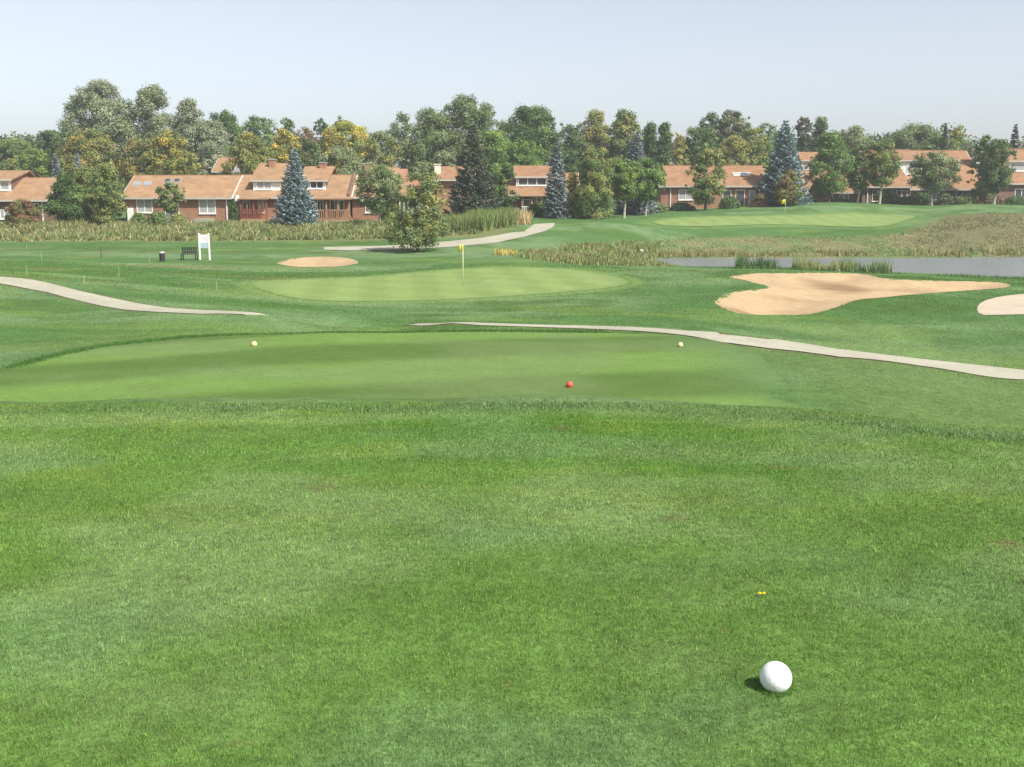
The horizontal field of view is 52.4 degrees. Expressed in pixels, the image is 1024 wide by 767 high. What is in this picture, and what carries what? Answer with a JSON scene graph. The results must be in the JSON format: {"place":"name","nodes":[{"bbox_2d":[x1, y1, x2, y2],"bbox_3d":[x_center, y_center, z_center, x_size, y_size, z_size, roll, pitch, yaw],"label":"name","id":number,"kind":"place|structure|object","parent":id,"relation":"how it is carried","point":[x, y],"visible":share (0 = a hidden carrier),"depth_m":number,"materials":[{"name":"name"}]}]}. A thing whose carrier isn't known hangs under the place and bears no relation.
{"place":"outdoors","nodes":[
{"label":"outdoors","id":0,"kind":"place"},
{"bbox_2d":[0,217,517,241],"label":"tall grass","id":1,"kind":"structure","parent":0,"point":[177,230],"depth_m":97.71,"materials":[{"name":"plant"}]},
{"bbox_2d":[0,197,1023,766],"bbox_3d":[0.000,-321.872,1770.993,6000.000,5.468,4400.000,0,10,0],"label":"ground","id":2,"kind":"structure","parent":0,"point":[262,253],"depth_m":4.94,"materials":[{"name":"plant"}]},
{"bbox_2d":[0,135,43,169],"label":"leafy tree","id":3,"kind":"object","parent":2,"relation":"on","point":[9,148],"visible":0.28,"depth_m":169.54,"materials":[{"name":"green plant"}]},
{"bbox_2d":[2,198,43,225],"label":"shrub","id":4,"kind":"object","parent":2,"relation":"on","point":[19,210],"visible":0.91,"depth_m":107.89,"materials":[{"name":"green plant"}]},
{"bbox_2d":[0,170,59,221],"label":"brick house","id":5,"kind":"structure","parent":2,"relation":"on","point":[15,185],"depth_m":116.31,"materials":[{"name":"orange"}]},
{"bbox_2d":[13,146,55,176],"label":"leafy tree","id":6,"kind":"object","parent":2,"relation":"on","point":[42,166],"visible":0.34,"depth_m":163.23,"materials":[{"name":"green plant"}]},
{"bbox_2d":[32,130,58,175],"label":"leafy tree","id":7,"kind":"object","parent":2,"relation":"on","point":[47,138],"visible":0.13,"depth_m":179.15,"materials":[{"name":"green plant"}]},
{"bbox_2d":[37,172,92,222],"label":"leafy tree","id":8,"kind":"object","parent":2,"relation":"on","point":[66,204],"visible":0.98,"depth_m":109.52,"materials":[{"name":"green plant"}]},
{"bbox_2d":[71,165,101,220],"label":"leafy tree","id":9,"kind":"object","parent":2,"relation":"on","point":[83,175],"visible":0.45,"depth_m":112.22,"materials":[{"name":"green plant"}]},
{"bbox_2d":[54,128,124,207],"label":"autumn tree","id":10,"kind":"object","parent":2,"relation":"on","point":[89,145],"visible":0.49,"depth_m":144.81,"materials":[{"name":"green plant"}]},
{"bbox_2d":[51,77,141,204],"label":"poplar tree","id":11,"kind":"object","parent":2,"relation":"on","point":[105,111],"visible":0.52,"depth_m":160.90,"materials":[{"name":"green plant"}]},
{"bbox_2d":[85,164,127,223],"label":"leafy tree","id":12,"kind":"object","parent":2,"relation":"on","point":[104,214],"visible":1,"depth_m":108.70,"materials":[{"name":"green plant"}]},
{"bbox_2d":[113,137,165,188],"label":"autumn tree","id":13,"kind":"object","parent":2,"relation":"on","point":[134,168],"visible":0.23,"depth_m":147.53,"materials":[{"name":"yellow plant"}]},
{"bbox_2d":[118,83,185,175],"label":"poplar tree","id":14,"kind":"object","parent":2,"relation":"on","point":[153,99],"visible":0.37,"depth_m":163.64,"materials":[{"name":"green plant"}]},
{"bbox_2d":[142,129,194,174],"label":"autumn tree","id":15,"kind":"object","parent":2,"relation":"on","point":[165,138],"visible":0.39,"depth_m":147.22,"materials":[{"name":"yellow plant"}]},
{"bbox_2d":[153,181,185,214],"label":"birch tree","id":16,"kind":"object","parent":2,"relation":"on","point":[167,204],"visible":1,"depth_m":110.17,"materials":[{"name":"green plant"}]},
{"bbox_2d":[121,175,242,221],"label":"brick house","id":17,"kind":"structure","parent":2,"relation":"on","point":[208,198],"depth_m":115.53,"materials":[{"name":"orange"}]},
{"bbox_2d":[198,199,215,213],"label":"window","id":18,"kind":"structure","parent":17,"relation":"in","point":[206,206],"depth_m":115.33,"materials":[{"name":"glass"}]},
{"bbox_2d":[165,96,207,170],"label":"poplar tree","id":19,"kind":"object","parent":2,"relation":"on","point":[187,117],"visible":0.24,"depth_m":162.25,"materials":[{"name":"green plant"}]},
{"bbox_2d":[171,150,205,174],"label":"leafy tree","id":20,"kind":"object","parent":2,"relation":"on","point":[184,164],"visible":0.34,"depth_m":144.31,"materials":[{"name":"green plant"}]},
{"bbox_2d":[181,118,233,174],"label":"willow tree","id":21,"kind":"object","parent":2,"relation":"on","point":[207,148],"visible":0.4,"depth_m":154.40,"materials":[{"name":"green plant"}]},
{"bbox_2d":[209,109,251,158],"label":"leafy tree","id":22,"kind":"object","parent":2,"relation":"on","point":[228,121],"visible":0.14,"depth_m":178.69,"materials":[{"name":"green plant"}]},
{"bbox_2d":[218,131,270,174],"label":"leafy tree","id":23,"kind":"object","parent":2,"relation":"on","point":[247,141],"visible":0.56,"depth_m":143.88,"materials":[{"name":"green plant"}]},
{"bbox_2d":[240,115,285,162],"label":"leafy tree","id":24,"kind":"object","parent":2,"relation":"on","point":[255,124],"visible":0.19,"depth_m":181.73,"materials":[{"name":"green plant"}]},
{"bbox_2d":[266,127,304,168],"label":"autumn tree","id":25,"kind":"object","parent":2,"relation":"on","point":[279,155],"visible":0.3,"depth_m":153.41,"materials":[{"name":"yellow plant"}]},
{"bbox_2d":[231,159,357,220],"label":"brick house","id":26,"kind":"structure","parent":2,"relation":"on","point":[329,188],"depth_m":116.14,"materials":[{"name":"orange"}]},
{"bbox_2d":[270,149,318,225],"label":"spruce tree","id":27,"kind":"object","parent":2,"relation":"on","point":[295,206],"visible":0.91,"depth_m":107.54,"materials":[{"name":"blue plant"}]},
{"bbox_2d":[0,328,612,370],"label":"long grass","id":28,"kind":"structure","parent":2,"relation":"on","point":[26,362],"depth_m":23.43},
{"bbox_2d":[292,126,321,166],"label":"leafy tree","id":29,"kind":"object","parent":2,"relation":"on","point":[307,133],"visible":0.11,"depth_m":174.73,"materials":[{"name":"green plant"}]},
{"bbox_2d":[294,137,325,170],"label":"leafy tree","id":30,"kind":"object","parent":2,"relation":"on","point":[309,160],"visible":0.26,"depth_m":146.19,"materials":[{"name":"green plant"}]},
{"bbox_2d":[277,257,357,266],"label":"sand bunker","id":31,"kind":"object","parent":2,"relation":"on","point":[319,262],"visible":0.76,"depth_m":72.09},
{"bbox_2d":[313,143,363,174],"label":"leafy tree","id":32,"kind":"object","parent":2,"relation":"on","point":[350,164],"visible":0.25,"depth_m":137.98,"materials":[{"name":"green plant"}]},
{"bbox_2d":[318,119,376,168],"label":"autumn tree","id":33,"kind":"object","parent":2,"relation":"on","point":[331,136],"visible":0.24,"depth_m":156.62,"materials":[{"name":"yellow plant"}]},
{"bbox_2d":[351,130,403,171],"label":"leafy tree","id":34,"kind":"object","parent":2,"relation":"on","point":[388,159],"visible":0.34,"depth_m":145.47,"materials":[{"name":"green plant"}]},
{"bbox_2d":[353,164,404,221],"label":"leafy tree","id":35,"kind":"object","parent":2,"relation":"on","point":[380,202],"visible":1,"depth_m":107.28,"materials":[{"name":"green plant"}]},
{"bbox_2d":[352,175,421,219],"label":"brick house","id":36,"kind":"structure","parent":2,"relation":"on","point":[359,212],"depth_m":116.48,"materials":[{"name":"red"}]},
{"bbox_2d":[384,111,415,168],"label":"cottonwood tree","id":37,"kind":"object","parent":2,"relation":"on","point":[394,129],"visible":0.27,"depth_m":169.65,"materials":[{"name":"green plant"}]},
{"bbox_2d":[0,332,811,408],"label":"tee ground","id":38,"kind":"structure","parent":2,"relation":"on","point":[429,365],"depth_m":18.34,"materials":[{"name":"plant"}]},
{"bbox_2d":[380,170,449,251],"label":"lone tree","id":39,"kind":"object","parent":2,"relation":"on","point":[425,210],"visible":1,"depth_m":77.91,"materials":[{"name":"green plant"}]},
{"bbox_2d":[406,138,428,201],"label":"leafy tree","id":40,"kind":"object","parent":2,"relation":"on","point":[418,149],"visible":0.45,"depth_m":146.19,"materials":[{"name":"green plant"}]},
{"bbox_2d":[398,106,462,191],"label":"cottonwood tree","id":41,"kind":"object","parent":2,"relation":"on","point":[429,118],"visible":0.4,"depth_m":163.94,"materials":[{"name":"green plant"}]},
{"bbox_2d":[324,223,553,249],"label":"path","id":42,"kind":"structure","parent":2,"relation":"on","point":[534,229],"depth_m":87.16,"materials":[{"name":"concrete"}]},
{"bbox_2d":[253,267,626,300],"bbox_3d":[-3.217,-5.244,53.987,20.255,0.258,14.616,-7,13,-34],"label":"putting green","id":43,"kind":"object","parent":2,"relation":"on","point":[478,283],"visible":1,"depth_m":52.72,"materials":[{"name":"plant"}]},
{"bbox_2d":[424,151,456,199],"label":"leafy tree","id":44,"kind":"object","parent":2,"relation":"on","point":[441,157],"visible":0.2,"depth_m":138.47,"materials":[{"name":"green plant"}]},
{"bbox_2d":[434,164,476,213],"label":"brick house","id":45,"kind":"structure","parent":2,"relation":"on","point":[447,174],"depth_m":134.01,"materials":[{"name":"orange"}]},
{"bbox_2d":[434,93,498,179],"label":"cottonwood tree","id":46,"kind":"object","parent":2,"relation":"on","point":[465,116],"visible":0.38,"depth_m":165.31,"materials":[{"name":"green plant"}]},
{"bbox_2d":[443,124,503,216],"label":"spruce tree","id":47,"kind":"object","parent":2,"relation":"on","point":[461,199],"visible":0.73,"depth_m":110.98,"materials":[{"name":"green plant"}]},
{"bbox_2d":[433,206,526,232],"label":"tall reeds","id":48,"kind":"object","parent":2,"relation":"on","point":[480,219],"visible":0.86,"depth_m":98.02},
{"bbox_2d":[471,130,519,208],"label":"leafy tree","id":49,"kind":"object","parent":2,"relation":"on","point":[492,139],"visible":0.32,"depth_m":152.89,"materials":[{"name":"green plant"}]},
{"bbox_2d":[495,164,522,208],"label":"leafy tree","id":50,"kind":"object","parent":2,"relation":"on","point":[507,175],"visible":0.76,"depth_m":113.55,"materials":[{"name":"green plant"}]},
{"bbox_2d":[0,276,1023,378],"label":"path","id":51,"kind":"structure","parent":2,"relation":"on","point":[999,372],"depth_m":28.37,"materials":[{"name":"concrete"}]},
{"bbox_2d":[0,122,1023,184],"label":"distant woodland","id":52,"kind":"object","parent":2,"relation":"on","point":[30,138],"visible":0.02,"depth_m":205.94,"materials":[{"name":"green plant"}]},
{"bbox_2d":[498,137,547,181],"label":"leafy tree","id":53,"kind":"object","parent":2,"relation":"on","point":[529,160],"visible":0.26,"depth_m":145.86,"materials":[{"name":"green plant"}]},
{"bbox_2d":[495,103,570,171],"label":"leafy tree","id":54,"kind":"object","parent":2,"relation":"on","point":[536,124],"visible":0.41,"depth_m":158.71,"materials":[{"name":"green plant"}]},
{"bbox_2d":[503,166,579,214],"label":"brick house","id":55,"kind":"structure","parent":2,"relation":"on","point":[527,184],"depth_m":123.09,"materials":[{"name":"orange"}]},
{"bbox_2d":[543,138,571,218],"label":"spruce tree","id":56,"kind":"object","parent":2,"relation":"on","point":[553,207],"visible":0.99,"depth_m":111.00,"materials":[{"name":"blue plant"}]},
{"bbox_2d":[566,173,578,217],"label":"leafy tree","id":57,"kind":"object","parent":2,"relation":"on","point":[571,182],"visible":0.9,"depth_m":111.66,"materials":[{"name":"green plant"}]},
{"bbox_2d":[555,122,594,185],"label":"leafy tree","id":58,"kind":"object","parent":2,"relation":"on","point":[579,145],"visible":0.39,"depth_m":162.89,"materials":[{"name":"green plant"}]},
{"bbox_2d":[568,145,615,219],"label":"leafy tree","id":59,"kind":"object","parent":2,"relation":"on","point":[594,193],"visible":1,"depth_m":110.33,"materials":[{"name":"green plant"}]},
{"bbox_2d":[575,108,616,199],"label":"leafy tree","id":60,"kind":"object","parent":2,"relation":"on","point":[598,130],"visible":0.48,"depth_m":164.57,"materials":[{"name":"green plant"}]},
{"bbox_2d":[595,106,645,201],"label":"leafy tree","id":61,"kind":"object","parent":2,"relation":"on","point":[624,123],"visible":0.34,"depth_m":164.06,"materials":[{"name":"green plant"}]},
{"bbox_2d":[604,158,644,217],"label":"leafy tree","id":62,"kind":"object","parent":2,"relation":"on","point":[628,171],"visible":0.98,"depth_m":113.20,"materials":[{"name":"green plant"}]},
{"bbox_2d":[613,131,658,213],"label":"spruce tree","id":63,"kind":"object","parent":2,"relation":"on","point":[634,206],"visible":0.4,"depth_m":122.83,"materials":[{"name":"blue plant"}]},
{"bbox_2d":[630,157,667,215],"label":"leafy tree","id":64,"kind":"object","parent":2,"relation":"on","point":[648,191],"visible":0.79,"depth_m":118.11,"materials":[{"name":"green plant"}]},
{"bbox_2d":[639,121,658,166],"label":"poplar tree","id":65,"kind":"object","parent":2,"relation":"on","point":[650,149],"visible":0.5,"depth_m":160.46,"materials":[{"name":"green plant"}]},
{"bbox_2d":[655,122,673,164],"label":"poplar tree","id":66,"kind":"object","parent":2,"relation":"on","point":[666,136],"visible":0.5,"depth_m":160.34,"materials":[{"name":"green plant"}]},
{"bbox_2d":[668,132,690,164],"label":"autumn tree","id":67,"kind":"object","parent":2,"relation":"on","point":[676,146],"visible":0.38,"depth_m":155.76,"materials":[{"name":"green plant"}]},
{"bbox_2d":[671,124,728,164],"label":"leafy tree","id":68,"kind":"object","parent":2,"relation":"on","point":[706,135],"visible":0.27,"depth_m":162.61,"materials":[{"name":"green plant"}]},
{"bbox_2d":[684,148,726,210],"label":"leafy tree","id":69,"kind":"object","parent":2,"relation":"on","point":[702,196],"visible":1,"depth_m":127.91,"materials":[{"name":"green plant"}]},
{"bbox_2d":[699,111,723,144],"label":"pine tree","id":70,"kind":"object","parent":2,"relation":"on","point":[711,117],"visible":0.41,"depth_m":174.42,"materials":[{"name":"green plant"}]},
{"bbox_2d":[652,165,772,209],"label":"brick house","id":71,"kind":"structure","parent":2,"relation":"on","point":[741,184],"depth_m":135.02,"materials":[{"name":"orange"}]},
{"bbox_2d":[713,109,752,160],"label":"pine tree","id":72,"kind":"object","parent":2,"relation":"on","point":[732,117],"visible":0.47,"depth_m":174.08,"materials":[{"name":"green plant"}]},
{"bbox_2d":[719,135,749,164],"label":"leafy tree","id":73,"kind":"object","parent":2,"relation":"on","point":[733,145],"visible":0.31,"depth_m":150.55,"materials":[{"name":"green plant"}]},
{"bbox_2d":[726,252,778,268],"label":"reed tuft","id":74,"kind":"object","parent":2,"relation":"on","point":[741,261],"visible":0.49,"depth_m":78.75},
{"bbox_2d":[735,127,771,170],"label":"leafy tree","id":75,"kind":"object","parent":2,"relation":"on","point":[750,135],"visible":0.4,"depth_m":153.11,"materials":[{"name":"green plant"}]},
{"bbox_2d":[747,122,778,166],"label":"leafy tree","id":76,"kind":"object","parent":2,"relation":"on","point":[770,132],"visible":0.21,"depth_m":172.59,"materials":[{"name":"green plant"}]},
{"bbox_2d":[513,212,1023,260],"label":"tall grass","id":77,"kind":"structure","parent":2,"relation":"on","point":[923,229],"depth_m":100.43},
{"bbox_2d":[760,661,791,692],"bbox_3d":[0.853,0.950,3.364,0.102,0.102,0.102,0,10,0],"label":"tee marker","id":78,"kind":"object","parent":2,"relation":"on","point":[775,676],"visible":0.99,"depth_m":3.33,"materials":[{"name":"white plastic"}]},
{"bbox_2d":[750,120,813,205],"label":"spruce tree","id":79,"kind":"object","parent":2,"relation":"on","point":[773,176],"visible":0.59,"depth_m":132.27,"materials":[{"name":"blue plant"}]},
{"bbox_2d":[654,213,914,226],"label":"putting green","id":80,"kind":"object","parent":2,"relation":"on","point":[853,220],"visible":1,"depth_m":114.90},
{"bbox_2d":[772,168,804,205],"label":"shrub","id":81,"kind":"object","parent":2,"relation":"on","point":[784,183],"visible":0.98,"depth_m":129.12,"materials":[{"name":"green plant"}]},
{"bbox_2d":[794,116,813,151],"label":"pine tree","id":82,"kind":"object","parent":2,"relation":"on","point":[802,138],"visible":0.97,"depth_m":172.81,"materials":[{"name":"green plant"}]},
{"bbox_2d":[808,116,829,169],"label":"poplar tree","id":83,"kind":"object","parent":2,"relation":"on","point":[820,124],"visible":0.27,"depth_m":165.03,"materials":[{"name":"green plant"}]},
{"bbox_2d":[791,255,851,270],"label":"reed tuft","id":84,"kind":"object","parent":2,"relation":"on","point":[809,265],"visible":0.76,"depth_m":76.60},
{"bbox_2d":[786,152,861,202],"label":"brick house","id":85,"kind":"structure","parent":2,"relation":"on","point":[852,194],"depth_m":146.35,"materials":[{"name":"orange"}]},
{"bbox_2d":[804,130,856,201],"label":"leafy tree","id":86,"kind":"object","parent":2,"relation":"on","point":[829,145],"visible":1,"depth_m":136.13,"materials":[{"name":"green plant"}]},
{"bbox_2d":[654,245,1023,257],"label":"tall grass","id":87,"kind":"structure","parent":2,"relation":"on","point":[845,253],"depth_m":94.61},
{"bbox_2d":[833,125,870,164],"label":"cottonwood tree","id":88,"kind":"object","parent":2,"relation":"on","point":[852,140],"visible":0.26,"depth_m":160.13,"materials":[{"name":"green plant"}]},
{"bbox_2d":[842,144,875,202],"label":"leafy tree","id":89,"kind":"object","parent":2,"relation":"on","point":[860,182],"visible":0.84,"depth_m":138.49,"materials":[{"name":"green plant"}]},
{"bbox_2d":[715,273,1010,314],"bbox_3d":[14.842,-4.680,52.243,28.533,0.861,11.827,-10,15,-44],"label":"sand bunker","id":90,"kind":"object","parent":2,"relation":"on","point":[797,294],"visible":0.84,"depth_m":54.59},
{"bbox_2d":[839,256,893,272],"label":"reed tuft","id":91,"kind":"object","parent":2,"relation":"on","point":[881,266],"visible":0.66,"depth_m":74.80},
{"bbox_2d":[861,139,902,203],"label":"birch tree","id":92,"kind":"object","parent":2,"relation":"on","point":[882,160],"visible":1,"depth_m":137.35,"materials":[{"name":"green plant"}]},
{"bbox_2d":[849,169,914,203],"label":"brick house","id":93,"kind":"structure","parent":2,"relation":"on","point":[900,187],"depth_m":143.62,"materials":[{"name":"orange"}]},
{"bbox_2d":[872,188,899,204],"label":"shrub","id":94,"kind":"object","parent":2,"relation":"on","point":[889,196],"visible":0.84,"depth_m":140.82,"materials":[{"name":"green plant"}]},
{"bbox_2d":[886,120,950,149],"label":"leafy tree","id":95,"kind":"object","parent":2,"relation":"on","point":[909,137],"visible":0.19,"depth_m":178.47,"materials":[{"name":"green plant"}]},
{"bbox_2d":[855,148,982,204],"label":"brick house","id":96,"kind":"structure","parent":2,"relation":"on","point":[963,187],"depth_m":149.07,"materials":[{"name":"orange"}]},
{"bbox_2d":[907,149,962,204],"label":"leafy tree","id":97,"kind":"object","parent":2,"relation":"on","point":[931,177],"visible":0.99,"depth_m":136.43,"materials":[{"name":"green plant"}]},
{"bbox_2d":[914,134,961,149],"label":"leafy tree","id":98,"kind":"object","parent":2,"relation":"on","point":[937,144],"visible":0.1,"depth_m":172.79,"materials":[{"name":"green plant"}]},
{"bbox_2d":[966,134,991,200],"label":"leafy tree","id":99,"kind":"object","parent":2,"relation":"on","point":[977,191],"visible":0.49,"depth_m":142.69,"materials":[{"name":"green plant"}]},
{"bbox_2d":[973,138,1017,203],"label":"leafy tree","id":100,"kind":"object","parent":2,"relation":"on","point":[997,179],"visible":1,"depth_m":138.35,"materials":[{"name":"green plant"}]},
{"bbox_2d":[971,149,1023,203],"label":"brick house","id":101,"kind":"structure","parent":2,"relation":"on","point":[1015,188],"depth_m":148.03,"materials":[{"name":"orange"}]},
{"bbox_2d":[977,294,1023,314],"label":"bunker","id":102,"kind":"object","parent":2,"relation":"on","point":[1008,304],"visible":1,"depth_m":45.18},
{"bbox_2d":[0,260,1023,426],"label":"rough grass","id":103,"kind":"structure","parent":0,"point":[3,265],"depth_m":41.09,"materials":[{"name":"plant"}]},
{"bbox_2d":[0,398,1023,447],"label":"long grass","id":104,"kind":"structure","parent":0,"point":[588,404],"depth_m":9.07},
{"bbox_2d":[0,0,1023,168],"label":"sky","id":105,"kind":"structure","parent":0,"point":[878,66],"materials":[{"name":"blue"}]},
{"bbox_2d":[512,240,676,266],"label":"tall grass","id":106,"kind":"structure","parent":0,"point":[607,257],"depth_m":82.48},
{"bbox_2d":[655,257,1023,276],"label":"water","id":107,"kind":"structure","parent":0,"point":[1001,266],"depth_m":85.86,"materials":[{"name":"liquid"}]},
{"bbox_2d":[665,264,1023,279],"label":"tall grass","id":108,"kind":"structure","parent":0,"point":[954,275],"depth_m":73.81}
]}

